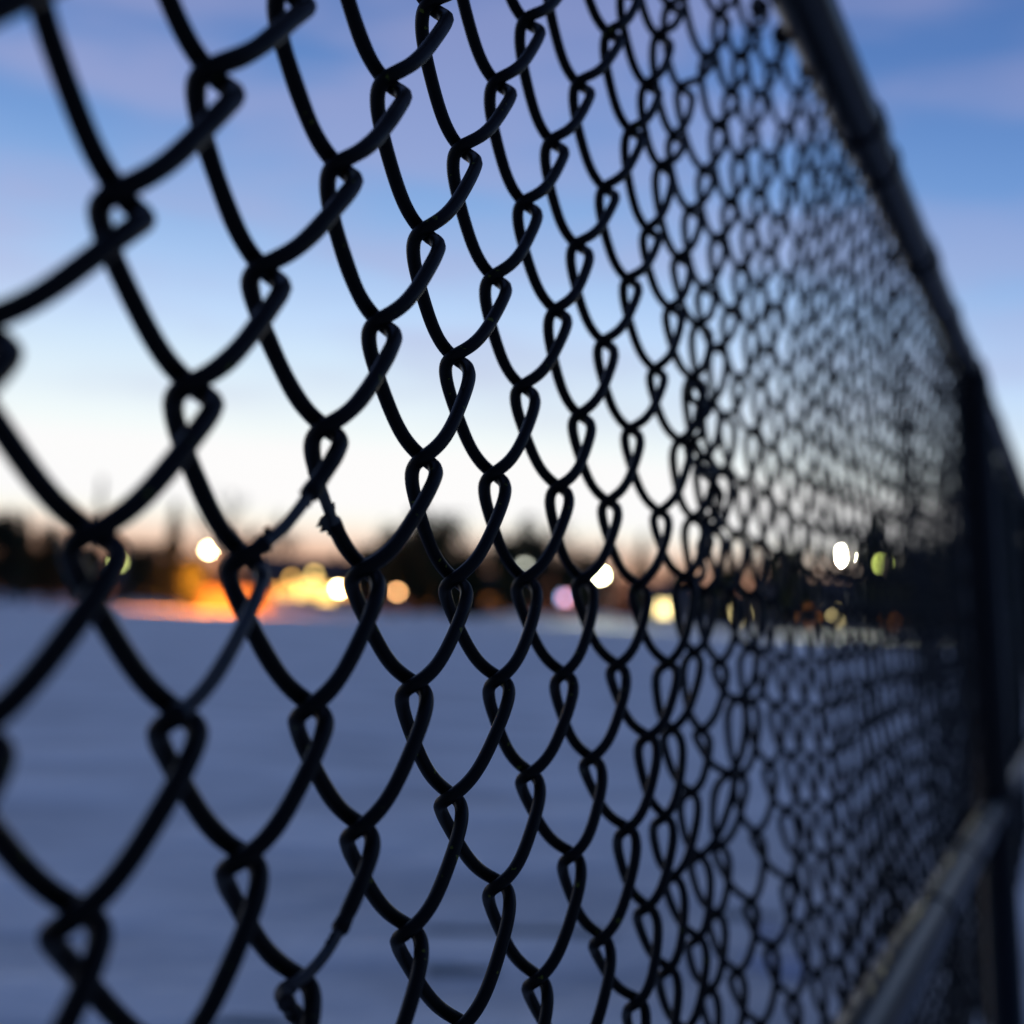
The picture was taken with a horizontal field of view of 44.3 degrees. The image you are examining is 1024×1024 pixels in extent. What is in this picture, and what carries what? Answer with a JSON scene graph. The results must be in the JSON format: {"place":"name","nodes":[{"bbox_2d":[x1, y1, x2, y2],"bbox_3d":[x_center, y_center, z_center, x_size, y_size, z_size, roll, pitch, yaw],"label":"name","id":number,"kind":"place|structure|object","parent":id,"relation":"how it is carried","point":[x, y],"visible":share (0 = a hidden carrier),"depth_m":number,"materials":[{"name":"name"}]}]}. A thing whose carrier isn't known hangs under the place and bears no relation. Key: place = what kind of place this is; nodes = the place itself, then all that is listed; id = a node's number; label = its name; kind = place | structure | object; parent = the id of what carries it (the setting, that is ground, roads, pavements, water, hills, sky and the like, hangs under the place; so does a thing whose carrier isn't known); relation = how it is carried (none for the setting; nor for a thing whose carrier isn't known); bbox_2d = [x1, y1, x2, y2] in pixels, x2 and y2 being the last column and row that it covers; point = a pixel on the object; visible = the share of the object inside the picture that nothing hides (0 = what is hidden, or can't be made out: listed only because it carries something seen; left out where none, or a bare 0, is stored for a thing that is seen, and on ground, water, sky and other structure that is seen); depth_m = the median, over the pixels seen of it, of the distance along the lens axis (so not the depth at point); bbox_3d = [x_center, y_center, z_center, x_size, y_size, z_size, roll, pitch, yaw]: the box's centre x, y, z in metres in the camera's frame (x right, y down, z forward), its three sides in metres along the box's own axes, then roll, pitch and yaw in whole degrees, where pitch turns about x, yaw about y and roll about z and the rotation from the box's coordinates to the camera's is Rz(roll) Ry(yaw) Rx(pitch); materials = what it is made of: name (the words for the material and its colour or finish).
{"place":"outdoors","nodes":[
{"label":"outdoors","id":0,"kind":"place"},
{"bbox_2d":[0,596,1023,1023],"bbox_3d":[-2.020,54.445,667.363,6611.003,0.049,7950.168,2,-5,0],"label":"ground","id":1,"kind":"structure","parent":0,"point":[84,786],"depth_m":4.96,"materials":[{"name":"white snow"}]},
{"bbox_2d":[0,508,39,602],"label":"evergreen tree","id":2,"kind":"object","parent":1,"relation":"on","point":[10,529],"visible":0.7,"depth_m":122.97,"materials":[{"name":"green plant"}]},
{"bbox_2d":[0,512,44,603],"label":"spruce tree","id":3,"kind":"object","parent":1,"relation":"on","point":[25,552],"visible":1,"depth_m":120.47,"materials":[{"name":"green plant"}]},
{"bbox_2d":[17,521,69,604],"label":"evergreen tree","id":4,"kind":"object","parent":1,"relation":"on","point":[46,562],"visible":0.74,"depth_m":121.87,"materials":[{"name":"green plant"}]},
{"bbox_2d":[52,547,102,600],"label":"evergreen tree","id":5,"kind":"object","parent":1,"relation":"on","point":[93,558],"visible":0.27,"depth_m":124.50,"materials":[{"name":"green plant"}]},
{"bbox_2d":[96,477,104,558],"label":"spruce tree","id":6,"kind":"object","parent":1,"relation":"on","point":[99,504],"visible":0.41,"depth_m":134.31,"materials":[{"name":"green plant"}]},
{"bbox_2d":[125,565,128,607],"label":"street lamp","id":7,"kind":"object","parent":1,"relation":"on","point":[126,588],"visible":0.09,"depth_m":119.87,"materials":[{"name":"grey metal"}]},
{"bbox_2d":[112,556,176,603],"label":"house","id":8,"kind":"structure","parent":1,"relation":"on","point":[118,595],"depth_m":130.59,"materials":[{"name":"brown"}]},
{"bbox_2d":[121,586,133,596],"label":"window","id":9,"kind":"structure","parent":8,"relation":"in","point":[129,591],"depth_m":130.59,"materials":[{"name":"grey"}]},
{"bbox_2d":[146,590,155,602],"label":"door","id":10,"kind":"structure","parent":8,"relation":"in","point":[148,599],"depth_m":130.52,"materials":[{"name":"brown"}]},
{"bbox_2d":[121,541,175,601],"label":"evergreen tree","id":11,"kind":"object","parent":1,"relation":"on","point":[143,577],"visible":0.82,"depth_m":127.17,"materials":[{"name":"green plant"}]},
{"bbox_2d":[151,500,185,609],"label":"spruce tree","id":12,"kind":"object","parent":1,"relation":"on","point":[172,547],"visible":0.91,"depth_m":112.52,"materials":[{"name":"green plant"}]},
{"bbox_2d":[168,552,207,610],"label":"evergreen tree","id":13,"kind":"object","parent":1,"relation":"on","point":[192,570],"visible":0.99,"depth_m":109.19,"materials":[{"name":"green plant"}]},
{"bbox_2d":[206,545,219,611],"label":"street lamp","id":14,"kind":"object","parent":1,"relation":"on","point":[208,549],"visible":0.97,"depth_m":107.94,"materials":[{"name":"grey"}]},
{"bbox_2d":[179,587,272,613],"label":"board fence","id":15,"kind":"object","parent":1,"relation":"on","point":[206,593],"visible":0.49,"depth_m":112.13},
{"bbox_2d":[192,483,261,591],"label":"bare tree","id":16,"kind":"object","parent":1,"relation":"on","point":[247,537],"visible":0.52,"depth_m":137.91,"materials":[{"name":"brown plant"}]},
{"bbox_2d":[214,1016,289,1023],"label":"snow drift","id":17,"kind":"object","parent":1,"relation":"on","point":[241,1020],"visible":0.88,"depth_m":2.47,"materials":[{"name":"white snow"}]},
{"bbox_2d":[252,509,306,556],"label":"bare tree","id":18,"kind":"object","parent":1,"relation":"on","point":[282,543],"visible":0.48,"depth_m":142.01,"materials":[{"name":"brown plant"}]},
{"bbox_2d":[289,575,294,613],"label":"garden lamp","id":19,"kind":"object","parent":1,"relation":"on","point":[291,578],"visible":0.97,"depth_m":113.66,"materials":[{"name":"grey"}]},
{"bbox_2d":[247,551,364,608],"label":"house","id":20,"kind":"structure","parent":1,"relation":"on","point":[329,577],"depth_m":126.76,"materials":[{"name":"brown"}]},
{"bbox_2d":[268,587,279,597],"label":"window","id":21,"kind":"structure","parent":20,"relation":"in","point":[276,590],"depth_m":126.63,"materials":[{"name":"orange"}]},
{"bbox_2d":[279,585,294,598],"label":"window","id":22,"kind":"structure","parent":20,"relation":"in","point":[285,590],"depth_m":126.66,"materials":[{"name":"yellow glass"}]},
{"bbox_2d":[295,582,312,598],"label":"window","id":23,"kind":"structure","parent":20,"relation":"in","point":[299,586],"depth_m":126.66,"materials":[{"name":"yellow glass"}]},
{"bbox_2d":[304,580,323,597],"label":"window","id":24,"kind":"structure","parent":20,"relation":"in","point":[316,582],"depth_m":126.69,"materials":[{"name":"yellow"}]},
{"bbox_2d":[317,586,335,602],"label":"window","id":25,"kind":"structure","parent":20,"relation":"in","point":[329,592],"depth_m":126.63,"materials":[{"name":"yellow"}]},
{"bbox_2d":[338,585,347,598],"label":"window","id":26,"kind":"structure","parent":20,"relation":"in","point":[343,592],"depth_m":126.66,"materials":[{"name":"grey glass"}]},
{"bbox_2d":[340,595,348,606],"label":"door","id":27,"kind":"structure","parent":20,"relation":"in","point":[343,602],"depth_m":126.57,"materials":[{"name":"grey"}]},
{"bbox_2d":[311,570,316,614],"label":"garden lamp","id":28,"kind":"object","parent":1,"relation":"on","point":[313,573],"visible":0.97,"depth_m":111.69,"materials":[{"name":"grey"}]},
{"bbox_2d":[0,547,672,618],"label":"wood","id":29,"kind":"object","parent":1,"relation":"on","point":[621,601],"visible":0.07,"depth_m":171.78,"materials":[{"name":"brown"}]},
{"bbox_2d":[336,586,340,616],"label":"garden lamp","id":30,"kind":"object","parent":1,"relation":"on","point":[338,589],"visible":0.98,"depth_m":103.64,"materials":[{"name":"grey"}]},
{"bbox_2d":[345,544,390,601],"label":"evergreen tree","id":31,"kind":"object","parent":1,"relation":"on","point":[368,550],"visible":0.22,"depth_m":127.13,"materials":[{"name":"green plant"}]},
{"bbox_2d":[364,519,426,614],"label":"evergreen tree","id":32,"kind":"object","parent":1,"relation":"on","point":[395,573],"visible":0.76,"depth_m":122.29,"materials":[{"name":"green plant"}]},
{"bbox_2d":[395,589,399,618],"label":"garden lamp","id":33,"kind":"object","parent":1,"relation":"on","point":[397,591],"visible":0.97,"depth_m":107.62,"materials":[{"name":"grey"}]},
{"bbox_2d":[405,510,470,612],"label":"evergreen tree","id":34,"kind":"object","parent":1,"relation":"on","point":[431,578],"visible":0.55,"depth_m":122.03,"materials":[{"name":"green plant"}]},
{"bbox_2d":[414,572,507,617],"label":"house","id":35,"kind":"structure","parent":1,"relation":"on","point":[487,611],"depth_m":132.57,"materials":[{"name":"brown"}]},
{"bbox_2d":[486,601,494,615],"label":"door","id":36,"kind":"structure","parent":35,"relation":"in","point":[488,612],"depth_m":132.51,"materials":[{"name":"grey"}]},
{"bbox_2d":[483,596,499,610],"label":"window","id":37,"kind":"structure","parent":35,"relation":"in","point":[498,607],"depth_m":132.58,"materials":[{"name":"grey"}]},
{"bbox_2d":[426,965,501,973],"bbox_3d":[-0.113,1.046,2.876,0.188,0.005,0.082,2,-5,0],"label":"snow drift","id":38,"kind":"object","parent":1,"relation":"on","point":[445,969],"visible":0.88,"depth_m":2.87,"materials":[{"name":"white snow"}]},
{"bbox_2d":[453,522,475,598],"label":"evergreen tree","id":39,"kind":"object","parent":1,"relation":"on","point":[469,548],"visible":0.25,"depth_m":129.97,"materials":[{"name":"brown plant"}]},
{"bbox_2d":[0,592,941,637],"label":"snow bank","id":40,"kind":"structure","parent":1,"relation":"on","point":[280,605],"depth_m":116.66,"materials":[{"name":"white snow"}]},
{"bbox_2d":[452,545,493,617],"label":"evergreen tree","id":41,"kind":"object","parent":1,"relation":"on","point":[476,577],"visible":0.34,"depth_m":125.03,"materials":[{"name":"green plant"}]},
{"bbox_2d":[475,528,536,614],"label":"evergreen tree","id":42,"kind":"object","parent":1,"relation":"on","point":[499,593],"visible":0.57,"depth_m":122.92,"materials":[{"name":"green plant"}]},
{"bbox_2d":[0,0,1023,1023],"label":"chain link fence","id":43,"kind":"object","parent":1,"relation":"on","point":[978,540],"visible":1,"depth_m":0.62,"materials":[{"name":"black metal"}]},
{"bbox_2d":[423,927,625,936],"bbox_3d":[0.039,1.090,3.276,0.563,0.008,0.099,2,-5,0],"label":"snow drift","id":44,"kind":"object","parent":1,"relation":"on","point":[579,932],"visible":0.66,"depth_m":3.26,"materials":[{"name":"white snow"}]},
{"bbox_2d":[522,561,533,568],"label":"street lamp","id":45,"kind":"object","parent":1,"relation":"on","point":[524,565],"visible":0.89,"depth_m":115.85,"materials":[{"name":"grey"}]},
{"bbox_2d":[513,514,559,614],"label":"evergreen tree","id":46,"kind":"object","parent":1,"relation":"on","point":[548,592],"visible":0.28,"depth_m":129.39,"materials":[{"name":"green plant"}]},
{"bbox_2d":[530,519,587,617],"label":"bare tree","id":47,"kind":"object","parent":1,"relation":"on","point":[557,609],"visible":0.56,"depth_m":127.61,"materials":[{"name":"brown plant"}]},
{"bbox_2d":[560,594,569,624],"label":"lit sign","id":48,"kind":"object","parent":1,"relation":"on","point":[564,598],"visible":0.85,"depth_m":105.76,"materials":[{"name":"pink"}]},
{"bbox_2d":[549,543,604,614],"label":"evergreen tree","id":49,"kind":"object","parent":1,"relation":"on","point":[565,580],"visible":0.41,"depth_m":126.47,"materials":[{"name":"green plant"}]},
{"bbox_2d":[578,540,629,613],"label":"bare tree","id":50,"kind":"object","parent":1,"relation":"on","point":[606,577],"visible":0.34,"depth_m":133.87,"materials":[{"name":"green plant"}]},
{"bbox_2d":[598,570,611,626],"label":"street lamp","id":51,"kind":"object","parent":1,"relation":"on","point":[600,575],"visible":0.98,"depth_m":103.93,"materials":[{"name":"grey"}]},
{"bbox_2d":[622,533,656,620],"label":"spruce tree","id":52,"kind":"object","parent":1,"relation":"on","point":[641,556],"visible":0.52,"depth_m":121.72,"materials":[{"name":"green plant"}]},
{"bbox_2d":[658,558,683,582],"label":"bare tree","id":53,"kind":"object","parent":1,"relation":"on","point":[663,574],"visible":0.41,"depth_m":131.62,"materials":[{"name":"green plant"}]},
{"bbox_2d":[649,582,726,627],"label":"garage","id":54,"kind":"structure","parent":1,"relation":"on","point":[661,594],"depth_m":123.67,"materials":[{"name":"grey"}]},
{"bbox_2d":[656,602,671,616],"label":"window","id":55,"kind":"structure","parent":54,"relation":"in","point":[663,608],"depth_m":123.64,"materials":[{"name":"yellow"}]},
{"bbox_2d":[701,607,704,618],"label":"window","id":56,"kind":"structure","parent":54,"relation":"in","point":[702,609],"depth_m":123.61,"materials":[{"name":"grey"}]},
{"bbox_2d":[701,561,746,627],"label":"evergreen tree","id":57,"kind":"object","parent":1,"relation":"on","point":[726,578],"visible":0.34,"depth_m":117.64,"materials":[{"name":"green plant"}]},
{"bbox_2d":[727,598,753,629],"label":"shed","id":58,"kind":"structure","parent":1,"relation":"on","point":[750,606],"depth_m":120.61,"materials":[{"name":"brown"}]},
{"bbox_2d":[748,609,753,629],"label":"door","id":59,"kind":"structure","parent":58,"relation":"in","point":[750,615],"depth_m":120.57,"materials":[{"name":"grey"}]},
{"bbox_2d":[728,547,767,628],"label":"bare tree","id":60,"kind":"object","parent":1,"relation":"on","point":[757,566],"visible":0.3,"depth_m":111.86,"materials":[{"name":"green plant"}]},
{"bbox_2d":[723,910,783,918],"bbox_3d":[0.648,1.119,3.500,0.218,0.007,0.088,2,-5,0],"label":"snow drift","id":61,"kind":"object","parent":1,"relation":"on","point":[730,913],"visible":0.59,"depth_m":3.48,"materials":[{"name":"white snow"}]},
{"bbox_2d":[738,955,810,980],"bbox_3d":[0.627,1.083,3.010,0.167,0.010,0.198,1,-5,19],"label":"snow hollow","id":62,"kind":"object","parent":1,"relation":"on","point":[791,968],"visible":0.56,"depth_m":3.00,"materials":[{"name":"white snow"}]},
{"bbox_2d":[759,922,791,935],"bbox_3d":[0.685,1.106,3.347,0.114,0.005,0.150,2,-5,0],"label":"snow hollow","id":63,"kind":"object","parent":1,"relation":"on","point":[769,928],"visible":0.64,"depth_m":3.32,"materials":[{"name":"white snow"}]},
{"bbox_2d":[754,545,820,629],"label":"evergreen tree","id":64,"kind":"object","parent":1,"relation":"on","point":[786,599],"visible":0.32,"depth_m":107.53,"materials":[{"name":"green plant"}]},
{"bbox_2d":[752,574,949,634],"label":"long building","id":65,"kind":"structure","parent":1,"relation":"on","point":[822,607],"depth_m":110.70,"materials":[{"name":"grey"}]},
{"bbox_2d":[829,612,839,621],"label":"window","id":66,"kind":"structure","parent":65,"relation":"in","point":[838,619],"depth_m":110.66,"materials":[{"name":"grey"}]},
{"bbox_2d":[850,513,896,632],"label":"evergreen tree","id":67,"kind":"object","parent":1,"relation":"on","point":[870,550],"visible":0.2,"depth_m":105.16,"materials":[{"name":"green plant"}]},
{"bbox_2d":[879,558,892,627],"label":"street lamp","id":68,"kind":"object","parent":1,"relation":"on","point":[880,562],"visible":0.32,"depth_m":98.01,"materials":[{"name":"grey"}]},
{"bbox_2d":[877,539,943,634],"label":"evergreen tree","id":69,"kind":"object","parent":1,"relation":"on","point":[897,560],"visible":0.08,"depth_m":102.93,"materials":[{"name":"green plant"}]},
{"bbox_2d":[0,0,1023,617],"label":"sky","id":70,"kind":"structure","parent":0,"point":[85,395],"materials":[{"name":"blue"}]}
]}

